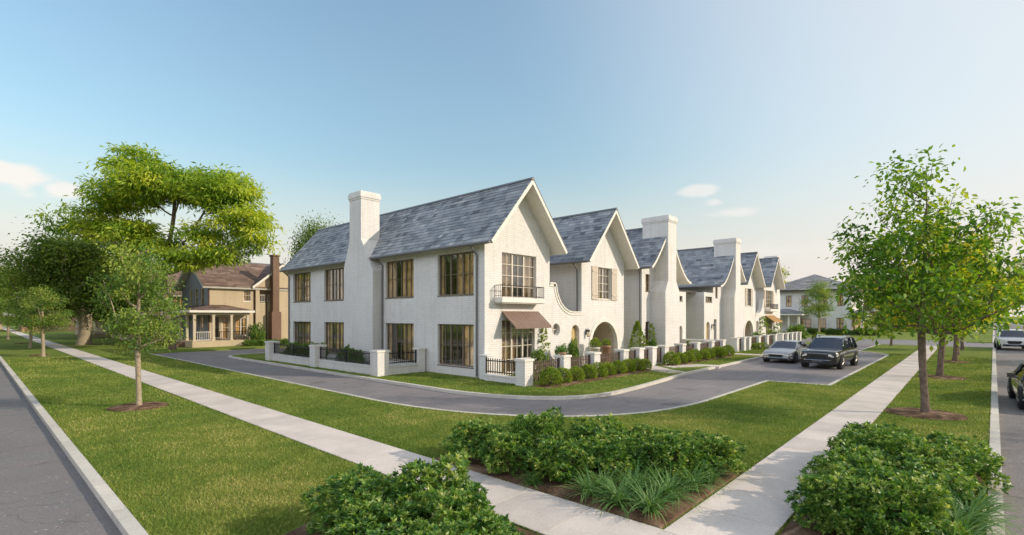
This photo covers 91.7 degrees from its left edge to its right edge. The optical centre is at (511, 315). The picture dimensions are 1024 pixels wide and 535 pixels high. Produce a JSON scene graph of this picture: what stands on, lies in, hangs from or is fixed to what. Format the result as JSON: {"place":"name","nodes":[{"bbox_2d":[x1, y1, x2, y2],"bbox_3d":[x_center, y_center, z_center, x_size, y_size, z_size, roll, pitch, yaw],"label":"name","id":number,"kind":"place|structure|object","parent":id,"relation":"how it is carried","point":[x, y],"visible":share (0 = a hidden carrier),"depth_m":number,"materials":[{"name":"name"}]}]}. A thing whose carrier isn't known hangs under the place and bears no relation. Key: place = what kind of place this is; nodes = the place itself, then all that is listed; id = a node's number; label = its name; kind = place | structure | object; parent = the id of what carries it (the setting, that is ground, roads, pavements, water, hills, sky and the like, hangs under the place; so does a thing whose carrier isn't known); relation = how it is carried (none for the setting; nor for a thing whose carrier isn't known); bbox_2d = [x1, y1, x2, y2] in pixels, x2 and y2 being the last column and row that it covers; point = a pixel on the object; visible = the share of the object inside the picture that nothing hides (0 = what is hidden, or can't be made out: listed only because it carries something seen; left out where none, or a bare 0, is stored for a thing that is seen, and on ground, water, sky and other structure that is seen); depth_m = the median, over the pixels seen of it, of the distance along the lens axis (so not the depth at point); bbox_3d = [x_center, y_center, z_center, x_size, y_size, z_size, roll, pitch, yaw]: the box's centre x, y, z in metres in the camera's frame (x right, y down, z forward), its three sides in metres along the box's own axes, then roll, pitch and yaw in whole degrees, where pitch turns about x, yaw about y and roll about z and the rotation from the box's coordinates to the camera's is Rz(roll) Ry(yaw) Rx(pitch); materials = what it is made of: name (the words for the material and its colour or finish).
{"place":"outdoors","nodes":[
{"label":"outdoors","id":0,"kind":"place"},
{"bbox_2d":[0,362,122,534],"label":"street","id":1,"kind":"structure","parent":0,"point":[45,489],"depth_m":8.54,"materials":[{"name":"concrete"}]},
{"bbox_2d":[75,317,110,336],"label":"house","id":2,"kind":"structure","parent":0,"point":[97,332],"depth_m":70.70,"materials":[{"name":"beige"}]},
{"bbox_2d":[118,268,181,341],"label":"house","id":3,"kind":"structure","parent":0,"point":[177,275],"depth_m":56.45,"materials":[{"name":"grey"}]},
{"bbox_2d":[3,327,662,534],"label":"sidewalk","id":4,"kind":"structure","parent":0,"point":[539,512],"depth_m":9.82,"materials":[{"name":"concrete"}]},
{"bbox_2d":[0,326,991,534],"bbox_3d":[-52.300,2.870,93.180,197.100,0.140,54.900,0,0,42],"label":"lawn","id":5,"kind":"structure","parent":0,"point":[69,339],"depth_m":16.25,"materials":[{"name":"green plant"}]},
{"bbox_2d":[0,297,22,339],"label":"sapling","id":6,"kind":"object","parent":5,"relation":"on","point":[1,321],"visible":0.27,"depth_m":57.39,"materials":[{"name":"green plant"}]},
{"bbox_2d":[0,288,56,347],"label":"sapling","id":7,"kind":"object","parent":5,"relation":"on","point":[18,322],"visible":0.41,"depth_m":42.54,"materials":[{"name":"green plant"}]},
{"bbox_2d":[4,284,79,356],"bbox_3d":[-32.002,0.315,34.112,3.563,5.042,3.968,0,0,-15],"label":"sapling","id":8,"kind":"object","parent":5,"relation":"on","point":[43,322],"visible":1,"depth_m":33.73,"materials":[{"name":"green plant"}]},
{"bbox_2d":[0,217,180,344],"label":"oak tree","id":9,"kind":"object","parent":5,"relation":"on","point":[70,266],"visible":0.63,"depth_m":45.10,"materials":[{"name":"green plant"}]},
{"bbox_2d":[107,402,168,411],"bbox_3d":[-11.475,2.776,15.270,1.600,0.108,1.600,0,0,42],"label":"mulch bed","id":10,"kind":"object","parent":5,"relation":"on","point":[127,407],"visible":0.89,"depth_m":15.00,"materials":[{"name":"soil"}]},
{"bbox_2d":[83,238,195,404],"bbox_3d":[-11.350,0.211,15.346,2.553,5.252,2.844,0,0,42],"label":"sapling","id":11,"kind":"object","parent":10,"relation":"on","point":[135,324],"visible":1,"depth_m":15.10,"materials":[{"name":"green plant"}]},
{"bbox_2d":[25,141,291,349],"bbox_3d":[-28.474,-5.619,41.253,19.457,17.125,9.098,0,0,0],"label":"locust tree","id":12,"kind":"object","parent":5,"relation":"on","point":[146,182],"visible":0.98,"depth_m":39.86,"materials":[{"name":"green plant"}]},
{"bbox_2d":[170,254,288,347],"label":"house","id":13,"kind":"structure","parent":5,"relation":"on","point":[228,305],"depth_m":48.33,"materials":[{"name":"beige"}]},
{"bbox_2d":[246,322,265,340],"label":"shrub","id":14,"kind":"object","parent":5,"relation":"on","point":[256,334],"visible":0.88,"depth_m":47.10,"materials":[{"name":"green plant"}]},
{"bbox_2d":[279,210,343,263],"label":"oak tree","id":15,"kind":"object","parent":5,"relation":"on","point":[307,234],"visible":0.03,"depth_m":56.80,"materials":[{"name":"green plant"}]},
{"bbox_2d":[284,514,536,534],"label":"mulch bed","id":16,"kind":"object","parent":5,"relation":"on","point":[301,530],"visible":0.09,"depth_m":6.38,"materials":[{"name":"brown soil"}]},
{"bbox_2d":[299,461,408,534],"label":"shrub","id":17,"kind":"object","parent":16,"relation":"on","point":[322,516],"visible":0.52,"depth_m":6.27,"materials":[{"name":"green plant"}]},
{"bbox_2d":[324,492,424,534],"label":"shrub","id":18,"kind":"object","parent":16,"relation":"on","point":[361,523],"visible":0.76,"depth_m":5.59,"materials":[{"name":"green plant"}]},
{"bbox_2d":[365,516,474,534],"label":"shrub","id":19,"kind":"object","parent":16,"relation":"on","point":[420,526],"visible":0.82,"depth_m":5.10,"materials":[{"name":"green plant"}]},
{"bbox_2d":[380,447,487,530],"bbox_3d":[-1.021,2.272,6.557,1.392,1.020,1.497,0,0,-9],"label":"shrub","id":20,"kind":"object","parent":16,"relation":"on","point":[434,473],"visible":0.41,"depth_m":6.34,"materials":[{"name":"green plant"}]},
{"bbox_2d":[398,479,514,534],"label":"shrub","id":21,"kind":"object","parent":16,"relation":"on","point":[453,500],"visible":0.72,"depth_m":5.72,"materials":[{"name":"green plant"}]},
{"bbox_2d":[439,505,524,534],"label":"shrub","id":22,"kind":"object","parent":16,"relation":"on","point":[503,527],"visible":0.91,"depth_m":5.28,"materials":[{"name":"green plant"}]},
{"bbox_2d":[434,452,741,528],"bbox_3d":[1.360,2.776,9.402,4.830,0.108,3.480,0,0,42],"label":"mulch bed","id":23,"kind":"object","parent":5,"relation":"on","point":[559,491],"visible":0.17,"depth_m":7.75,"materials":[{"name":"brown soil"}]},
{"bbox_2d":[439,417,521,459],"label":"shrub","id":24,"kind":"object","parent":23,"relation":"on","point":[471,437],"visible":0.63,"depth_m":9.59,"materials":[{"name":"green plant"}]},
{"bbox_2d":[476,428,542,478],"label":"shrub","id":25,"kind":"object","parent":23,"relation":"on","point":[502,441],"visible":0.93,"depth_m":8.66,"materials":[{"name":"green plant"}]},
{"bbox_2d":[506,406,572,461],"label":"shrub","id":26,"kind":"object","parent":23,"relation":"on","point":[535,425],"visible":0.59,"depth_m":9.41,"materials":[{"name":"green plant"}]},
{"bbox_2d":[520,433,598,483],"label":"shrub","id":27,"kind":"object","parent":23,"relation":"on","point":[562,453],"visible":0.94,"depth_m":8.17,"materials":[{"name":"green plant"}]},
{"bbox_2d":[553,463,616,504],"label":"strap leaf plant","id":28,"kind":"object","parent":23,"relation":"on","point":[586,484],"visible":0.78,"depth_m":7.57,"materials":[{"name":"plant"}]},
{"bbox_2d":[565,412,637,466],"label":"shrub","id":29,"kind":"object","parent":23,"relation":"on","point":[586,430],"visible":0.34,"depth_m":9.43,"materials":[{"name":"green plant"}]},
{"bbox_2d":[575,459,629,497],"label":"strap leaf plant","id":30,"kind":"object","parent":23,"relation":"on","point":[600,477],"visible":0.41,"depth_m":7.86,"materials":[{"name":"plant"}]},
{"bbox_2d":[575,427,650,481],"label":"shrub","id":31,"kind":"object","parent":23,"relation":"on","point":[613,453],"visible":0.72,"depth_m":8.38,"materials":[{"name":"green plant"}]},
{"bbox_2d":[582,472,649,518],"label":"strap leaf plant","id":32,"kind":"object","parent":23,"relation":"on","point":[617,493],"visible":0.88,"depth_m":7.23,"materials":[{"name":"green plant"}]},
{"bbox_2d":[596,459,663,502],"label":"strap leaf plant","id":33,"kind":"object","parent":23,"relation":"on","point":[637,476],"visible":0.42,"depth_m":7.72,"materials":[{"name":"plant"}]},
{"bbox_2d":[604,459,671,493],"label":"strap leaf plant","id":34,"kind":"object","parent":23,"relation":"on","point":[646,476],"visible":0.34,"depth_m":7.91,"materials":[{"name":"plant"}]},
{"bbox_2d":[609,471,686,524],"bbox_3d":[1.959,2.572,6.984,1.139,0.629,1.142,0,0,42],"label":"strap leaf plant","id":35,"kind":"object","parent":23,"relation":"on","point":[652,505],"visible":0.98,"depth_m":7.05,"materials":[{"name":"green plant"}]},
{"bbox_2d":[628,423,686,469],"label":"shrub","id":36,"kind":"object","parent":23,"relation":"on","point":[649,429],"visible":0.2,"depth_m":9.28,"materials":[{"name":"green plant"}]},
{"bbox_2d":[628,430,711,488],"bbox_3d":[2.681,2.364,8.560,1.560,0.832,1.325,0,0,-28],"label":"shrub","id":37,"kind":"object","parent":23,"relation":"on","point":[686,454],"visible":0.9,"depth_m":8.28,"materials":[{"name":"green plant"}]},
{"bbox_2d":[636,462,709,511],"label":"strap leaf plant","id":38,"kind":"object","parent":23,"relation":"on","point":[672,489],"visible":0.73,"depth_m":7.43,"materials":[{"name":"green plant"}]},
{"bbox_2d":[669,456,724,499],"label":"strap leaf plant","id":39,"kind":"object","parent":23,"relation":"on","point":[696,475],"visible":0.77,"depth_m":7.82,"materials":[{"name":"green plant"}]},
{"bbox_2d":[668,429,750,473],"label":"shrub","id":40,"kind":"object","parent":23,"relation":"on","point":[717,445],"visible":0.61,"depth_m":8.68,"materials":[{"name":"green plant"}]},
{"bbox_2d":[691,459,734,490],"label":"strap leaf plant","id":41,"kind":"object","parent":23,"relation":"on","point":[712,478],"visible":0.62,"depth_m":8.20,"materials":[{"name":"plant"}]},
{"bbox_2d":[0,0,1023,316],"label":"sky","id":42,"kind":"structure","parent":0,"point":[755,122],"materials":[{"name":"blue"}]},
{"bbox_2d":[2,317,1023,325],"bbox_3d":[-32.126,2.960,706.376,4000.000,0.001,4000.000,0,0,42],"label":"ground","id":43,"kind":"structure","parent":0,"point":[1015,318],"depth_m":401.38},
{"bbox_2d":[0,356,148,534],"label":"kerb","id":44,"kind":"structure","parent":43,"relation":"on","point":[123,518],"depth_m":8.80,"materials":[{"name":"concrete"}]},
{"bbox_2d":[157,344,883,415],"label":"lane","id":45,"kind":"structure","parent":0,"point":[692,388],"depth_m":20.38,"materials":[{"name":"grey asphalt"}]},
{"bbox_2d":[228,353,761,399],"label":"kerb","id":46,"kind":"structure","parent":45,"relation":"on","point":[624,390],"depth_m":20.08,"materials":[{"name":"concrete"}]},
{"bbox_2d":[150,344,888,416],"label":"kerb","id":47,"kind":"structure","parent":45,"relation":"on","point":[830,384],"depth_m":17.85,"materials":[{"name":"concrete"}]},
{"bbox_2d":[677,238,746,344],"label":"townhouse","id":48,"kind":"structure","parent":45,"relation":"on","point":[715,275],"depth_m":43.57,"materials":[{"name":"white paint"}]},
{"bbox_2d":[741,252,765,335],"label":"townhouse","id":49,"kind":"structure","parent":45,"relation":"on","point":[752,268],"depth_m":49.32,"materials":[{"name":"white paint"}]},
{"bbox_2d":[755,256,785,334],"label":"townhouse","id":50,"kind":"structure","parent":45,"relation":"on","point":[767,301],"depth_m":54.17,"materials":[{"name":"white paint"}]},
{"bbox_2d":[762,340,808,362],"bbox_3d":[17.713,2.246,31.984,4.567,1.373,2.240,0,0,-45],"label":"parked car","id":51,"kind":"object","parent":45,"relation":"on","point":[784,350],"visible":0.82,"depth_m":30.86,"materials":[{"name":"silver metal"}]},
{"bbox_2d":[800,334,857,369],"bbox_3d":[18.303,2.014,28.625,4.906,1.853,2.370,0,0,-44],"label":"parked car","id":52,"kind":"object","parent":45,"relation":"on","point":[839,351],"visible":1,"depth_m":27.64,"materials":[{"name":"black paint"}]},
{"bbox_2d":[233,342,810,395],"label":"lawn","id":53,"kind":"structure","parent":0,"point":[262,356],"depth_m":22.22,"materials":[{"name":"green plant"}]},
{"bbox_2d":[264,341,425,376],"bbox_3d":[-9.938,2.260,28.159,12.850,1.320,2.890,0,0,42],"label":"fence","id":54,"kind":"object","parent":53,"relation":"on","point":[320,354],"visible":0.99,"depth_m":25.12,"materials":[{"name":"white paint"}]},
{"bbox_2d":[279,177,567,379],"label":"townhouse","id":55,"kind":"structure","parent":53,"relation":"on","point":[464,279],"depth_m":25.52,"materials":[{"name":"white brick"}]},
{"bbox_2d":[293,272,310,302],"bbox_3d":[-14.537,-1.980,34.569,2.887,2.100,0.305,0,0,42],"label":"window","id":56,"kind":"structure","parent":55,"relation":"in","point":[306,287],"depth_m":34.52,"materials":[{"name":"brown glass"}]},
{"bbox_2d":[295,322,310,344],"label":"window","id":57,"kind":"structure","parent":55,"relation":"in","point":[308,324],"depth_m":34.48,"materials":[{"name":"fabric"}]},
{"bbox_2d":[326,268,343,300],"bbox_3d":[-11.194,-1.980,31.516,2.673,2.100,0.305,0,0,42],"label":"window","id":58,"kind":"structure","parent":55,"relation":"in","point":[330,284],"depth_m":31.71,"materials":[{"name":"brown glass"}]},
{"bbox_2d":[326,322,343,354],"bbox_3d":[-11.194,1.390,31.517,2.674,2.080,0.305,0,0,42],"label":"window","id":59,"kind":"structure","parent":55,"relation":"in","point":[330,337],"depth_m":31.57,"materials":[{"name":"brown metal"}]},
{"bbox_2d":[385,259,413,298],"bbox_3d":[-6.018,-1.980,26.791,2.756,2.100,0.305,0,0,42],"label":"window","id":60,"kind":"structure","parent":55,"relation":"in","point":[408,265],"depth_m":26.78,"materials":[{"name":"beige glass"}]},
{"bbox_2d":[387,323,413,362],"bbox_3d":[-6.004,1.390,26.778,2.717,2.080,0.305,0,0,42],"label":"window","id":61,"kind":"structure","parent":55,"relation":"in","point":[408,341],"depth_m":26.73,"materials":[{"name":"beige fabric"}]},
{"bbox_2d":[437,251,473,296],"bbox_3d":[-2.682,-1.980,23.745,2.782,2.100,0.305,0,0,42],"label":"window","id":62,"kind":"structure","parent":55,"relation":"in","point":[465,260],"depth_m":23.67,"materials":[{"name":"brown metal"}]},
{"bbox_2d":[437,324,473,368],"bbox_3d":[-2.693,1.390,23.755,2.810,2.080,0.305,0,0,42],"label":"window","id":63,"kind":"structure","parent":55,"relation":"in","point":[467,345],"depth_m":23.45,"materials":[{"name":"beige fabric"}]},
{"bbox_2d":[502,320,532,374],"bbox_3d":[0.291,1.440,24.082,0.295,2.620,2.563,0,0,42],"label":"french door","id":64,"kind":"structure","parent":55,"relation":"in","point":[508,333],"depth_m":23.79,"materials":[{"name":"beige glass"}]},
{"bbox_2d":[502,253,534,297],"bbox_3d":[0.318,-1.910,24.111,0.295,2.200,2.641,0,0,42],"label":"window","id":65,"kind":"structure","parent":55,"relation":"in","point":[528,262],"depth_m":24.10,"materials":[{"name":"beige glass"}]},
{"bbox_2d":[531,348,547,373],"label":"shrub","id":66,"kind":"object","parent":53,"relation":"on","point":[539,355],"visible":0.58,"depth_m":23.78,"materials":[{"name":"green plant"}]},
{"bbox_2d":[484,347,647,386],"bbox_3d":[3.206,2.320,24.437,2.598,1.200,10.838,0,0,42],"label":"fence","id":67,"kind":"object","parent":53,"relation":"on","point":[523,372],"visible":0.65,"depth_m":21.37,"materials":[{"name":"white paint"}]},
{"bbox_2d":[535,369,650,387],"bbox_3d":[4.187,2.780,22.717,1.050,0.100,9.200,0,0,42],"label":"mulch bed","id":68,"kind":"object","parent":53,"relation":"on","point":[590,379],"visible":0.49,"depth_m":21.45,"materials":[{"name":"brown soil"}]},
{"bbox_2d":[539,366,562,385],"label":"round bush","id":69,"kind":"object","parent":68,"relation":"on","point":[548,375],"visible":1,"depth_m":19.75,"materials":[{"name":"green plant"}]},
{"bbox_2d":[550,207,639,366],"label":"townhouse","id":70,"kind":"structure","parent":53,"relation":"on","point":[587,282],"depth_m":28.91,"materials":[{"name":"white brick"}]},
{"bbox_2d":[598,267,608,299],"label":"window","id":71,"kind":"structure","parent":70,"relation":"in","point":[600,270],"depth_m":29.78,"materials":[{"name":"white glass"}]},
{"bbox_2d":[628,320,647,348],"bbox_3d":[7.914,1.536,31.379,1.275,2.531,1.287,0,0,42],"label":"conical evergreen","id":72,"kind":"object","parent":53,"relation":"on","point":[636,327],"visible":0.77,"depth_m":31.23,"materials":[{"name":"green plant"}]},
{"bbox_2d":[624,215,691,352],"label":"townhouse","id":73,"kind":"structure","parent":53,"relation":"on","point":[654,296],"depth_m":33.83,"materials":[{"name":"white brick"}]},
{"bbox_2d":[643,339,725,365],"bbox_3d":[10.520,2.320,32.812,3.090,1.200,11.430,0,0,42],"label":"fence","id":74,"kind":"object","parent":53,"relation":"on","point":[656,353],"visible":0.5,"depth_m":30.62,"materials":[{"name":"white paint"}]},
{"bbox_2d":[659,355,733,365],"bbox_3d":[12.189,2.780,31.593,0.900,0.100,10.900,0,0,42],"label":"mulch bed","id":75,"kind":"object","parent":53,"relation":"on","point":[696,361],"visible":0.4,"depth_m":30.09,"materials":[{"name":"brown soil"}]},
{"bbox_2d":[662,351,680,364],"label":"round bush","id":76,"kind":"object","parent":75,"relation":"on","point":[669,359],"visible":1,"depth_m":27.89,"materials":[{"name":"green plant"}]},
{"bbox_2d":[730,334,777,351],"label":"fence","id":77,"kind":"object","parent":53,"relation":"on","point":[743,343],"visible":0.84,"depth_m":41.02,"materials":[{"name":"white paint"}]},
{"bbox_2d":[776,332,801,341],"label":"fence","id":78,"kind":"object","parent":53,"relation":"on","point":[790,336],"visible":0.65,"depth_m":51.02,"materials":[{"name":"white paint"}]},
{"bbox_2d":[657,345,936,534],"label":"sidewalk","id":79,"kind":"structure","parent":0,"point":[752,500],"depth_m":8.49,"materials":[{"name":"concrete"}]},
{"bbox_2d":[780,274,875,334],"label":"house","id":80,"kind":"structure","parent":0,"point":[790,297],"depth_m":77.14,"materials":[{"name":"white paint"}]},
{"bbox_2d":[777,346,992,534],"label":"lawn","id":81,"kind":"structure","parent":0,"point":[985,352],"depth_m":17.50,"materials":[{"name":"green plant"}]},
{"bbox_2d":[780,456,982,534],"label":"mulch bed","id":82,"kind":"object","parent":81,"relation":"on","point":[793,527],"visible":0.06,"depth_m":6.41,"materials":[{"name":"brown soil"}]},
{"bbox_2d":[783,465,905,534],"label":"shrub","id":83,"kind":"object","parent":82,"relation":"on","point":[818,501],"visible":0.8,"depth_m":6.29,"materials":[{"name":"green plant"}]},
{"bbox_2d":[799,445,892,492],"bbox_3d":[4.919,2.368,7.259,1.311,0.824,1.284,0,0,34],"label":"shrub","id":84,"kind":"object","parent":82,"relation":"on","point":[837,465],"visible":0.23,"depth_m":7.30,"materials":[{"name":"green plant"}]},
{"bbox_2d":[809,438,918,472],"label":"shrub","id":85,"kind":"object","parent":82,"relation":"on","point":[883,457],"visible":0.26,"depth_m":7.89,"materials":[{"name":"green plant"}]},
{"bbox_2d":[825,421,908,463],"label":"shrub","id":86,"kind":"object","parent":82,"relation":"on","point":[890,446],"visible":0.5,"depth_m":8.49,"materials":[{"name":"green plant"}]},
{"bbox_2d":[832,420,919,448],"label":"shrub","id":87,"kind":"object","parent":82,"relation":"on","point":[865,425],"visible":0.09,"depth_m":9.29,"materials":[{"name":"green plant"}]},
{"bbox_2d":[821,465,973,534],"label":"shrub","id":88,"kind":"object","parent":82,"relation":"on","point":[938,498],"visible":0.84,"depth_m":5.87,"materials":[{"name":"green plant"}]},
{"bbox_2d":[852,464,956,526],"bbox_3d":[5.405,2.414,6.940,1.352,0.729,1.242,0,0,-37],"label":"shrub","id":89,"kind":"object","parent":82,"relation":"on","point":[939,477],"visible":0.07,"depth_m":6.77,"materials":[{"name":"green plant"}]},
{"bbox_2d":[884,451,987,513],"bbox_3d":[6.092,2.432,7.326,1.534,0.694,1.452,0,0,-17],"label":"shrub","id":90,"kind":"object","parent":82,"relation":"on","point":[958,484],"visible":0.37,"depth_m":7.24,"materials":[{"name":"green plant"}]},
{"bbox_2d":[893,431,986,497],"bbox_3d":[6.735,2.337,7.938,1.312,0.889,1.207,0,0,17],"label":"shrub","id":91,"kind":"object","parent":82,"relation":"on","point":[941,450],"visible":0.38,"depth_m":7.72,"materials":[{"name":"green plant"}]},
{"bbox_2d":[886,499,1014,534],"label":"strap leaf plant","id":92,"kind":"object","parent":82,"relation":"on","point":[960,518],"visible":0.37,"depth_m":5.94,"materials":[{"name":"plant"}]},
{"bbox_2d":[904,430,1014,494],"bbox_3d":[7.489,2.394,8.410,1.433,0.773,1.560,0,0,-13],"label":"shrub","id":93,"kind":"object","parent":82,"relation":"on","point":[987,469],"visible":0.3,"depth_m":8.12,"materials":[{"name":"green plant"}]},
{"bbox_2d":[912,476,1021,534],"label":"strap leaf plant","id":94,"kind":"object","parent":82,"relation":"on","point":[954,513],"visible":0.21,"depth_m":6.24,"materials":[{"name":"green plant"}]},
{"bbox_2d":[939,472,1023,534],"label":"strap leaf plant","id":95,"kind":"object","parent":82,"relation":"on","point":[978,504],"visible":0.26,"depth_m":6.57,"materials":[{"name":"green plant"}]},
{"bbox_2d":[949,478,1023,521],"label":"strap leaf plant","id":96,"kind":"object","parent":82,"relation":"on","point":[982,497],"visible":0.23,"depth_m":6.88,"materials":[{"name":"plant"}]},
{"bbox_2d":[818,144,1023,412],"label":"street tree","id":97,"kind":"object","parent":81,"relation":"on","point":[883,248],"visible":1,"depth_m":13.79,"materials":[{"name":"green plant"}]},
{"bbox_2d":[884,407,968,420],"bbox_3d":[11.756,2.776,14.182,1.900,0.108,1.900,0,0,42],"label":"mulch bed","id":98,"kind":"object","parent":81,"relation":"on","point":[938,415],"visible":0.84,"depth_m":13.90,"materials":[{"name":"brown soil"}]},
{"bbox_2d":[916,374,966,379],"bbox_3d":[19.472,2.776,22.574,1.800,0.108,1.800,0,0,42],"label":"mulch bed","id":99,"kind":"object","parent":81,"relation":"on","point":[948,377],"visible":0.72,"depth_m":22.13,"materials":[{"name":"brown soil"}]},
{"bbox_2d":[861,219,1020,375],"bbox_3d":[19.357,-0.823,22.498,5.570,7.362,5.283,0,0,-12],"label":"street tree","id":100,"kind":"object","parent":99,"relation":"on","point":[940,362],"visible":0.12,"depth_m":21.72,"materials":[{"name":"green plant"}]},
{"bbox_2d":[805,321,992,342],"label":"lawn","id":101,"kind":"structure","parent":0,"point":[987,337],"depth_m":67.36,"materials":[{"name":"green plant"}]},
{"bbox_2d":[796,278,836,331],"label":"sapling","id":102,"kind":"object","parent":101,"relation":"on","point":[820,308],"visible":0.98,"depth_m":68.86,"materials":[{"name":"green plant"}]},
{"bbox_2d":[801,338,1004,348],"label":"cross street","id":103,"kind":"structure","parent":0,"point":[870,342],"depth_m":51.97,"materials":[{"name":"grey asphalt"}]},
{"bbox_2d":[994,323,1023,534],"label":"street","id":104,"kind":"structure","parent":0,"point":[1011,413],"depth_m":12.15,"materials":[{"name":"grey asphalt"}]},
{"bbox_2d":[987,347,1004,534],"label":"kerb","id":105,"kind":"structure","parent":104,"relation":"on","point":[994,433],"depth_m":11.75,"materials":[{"name":"concrete"}]},
{"bbox_2d":[993,329,1023,349],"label":"parked car","id":106,"kind":"object","parent":104,"relation":"on","point":[1012,338],"visible":0.97,"depth_m":42.38,"materials":[{"name":"white paint"}]},
{"bbox_2d":[1007,363,1023,409],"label":"parked car","id":107,"kind":"object","parent":104,"relation":"on","point":[1015,387],"visible":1,"depth_m":16.14,"materials":[{"name":"black paint"}]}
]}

